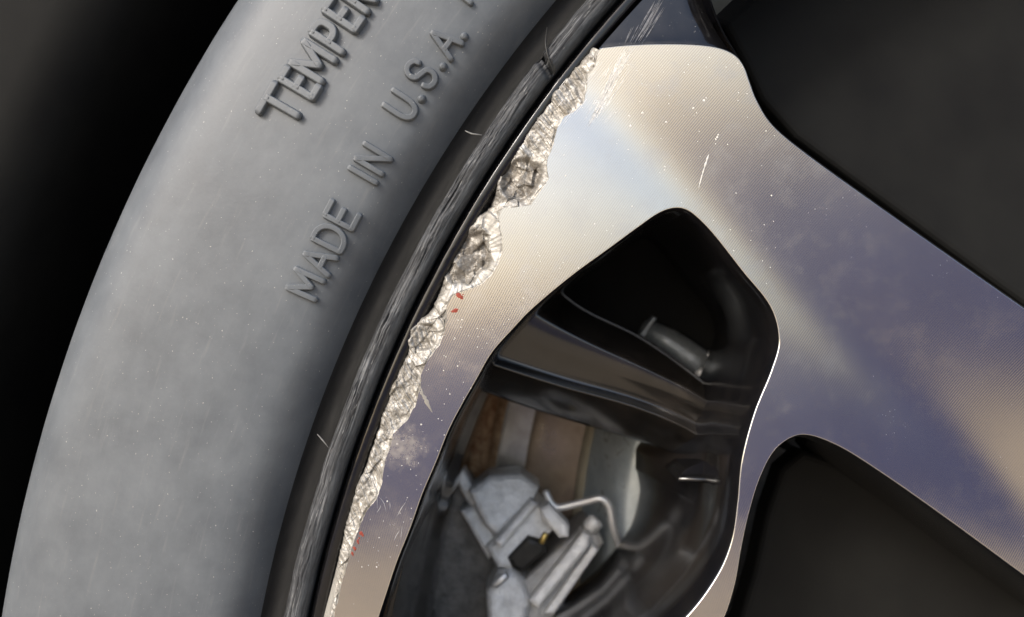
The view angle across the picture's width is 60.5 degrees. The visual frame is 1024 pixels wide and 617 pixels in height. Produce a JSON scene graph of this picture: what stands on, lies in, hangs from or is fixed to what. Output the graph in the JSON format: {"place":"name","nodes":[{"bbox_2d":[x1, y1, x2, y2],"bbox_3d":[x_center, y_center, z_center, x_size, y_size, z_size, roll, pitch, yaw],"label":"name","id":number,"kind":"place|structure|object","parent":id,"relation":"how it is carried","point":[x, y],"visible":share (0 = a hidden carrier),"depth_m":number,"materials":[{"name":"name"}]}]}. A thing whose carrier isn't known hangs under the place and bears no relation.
{"place":"outdoors","nodes":[
{"label":"outdoors","id":0,"kind":"place"},
{"bbox_2d":[433,465,620,616],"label":"brake caliper","id":1,"kind":"object","parent":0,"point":[502,556],"visible":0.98,"depth_m":0.23,"materials":[{"name":"metal"}]},
{"label":"ground","id":2,"kind":"structure","parent":0,"visible":0},
{"bbox_2d":[2,0,619,616],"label":"car tyre","id":3,"kind":"object","parent":2,"relation":"on","point":[308,182],"visible":1,"depth_m":0.17,"materials":[{"name":"rubber"}]},
{"bbox_2d":[310,0,1023,616],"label":"alloy wheel","id":4,"kind":"object","parent":3,"relation":"attached to","point":[842,180],"visible":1,"depth_m":0.17,"materials":[{"name":"metal"}]},
{"bbox_2d":[565,208,817,449],"bbox_3d":[0.019,0.025,0.233,0.119,0.118,0.029,0,0,19],"label":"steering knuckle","id":5,"kind":"object","parent":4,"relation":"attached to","point":[641,288],"visible":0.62,"depth_m":0.23,"materials":[{"name":"black metal"}]},
{"bbox_2d":[466,395,1022,616],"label":"brake disc","id":6,"kind":"object","parent":4,"relation":"attached to","point":[544,448],"visible":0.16,"depth_m":0.25,"materials":[{"name":"metal"}]}
]}

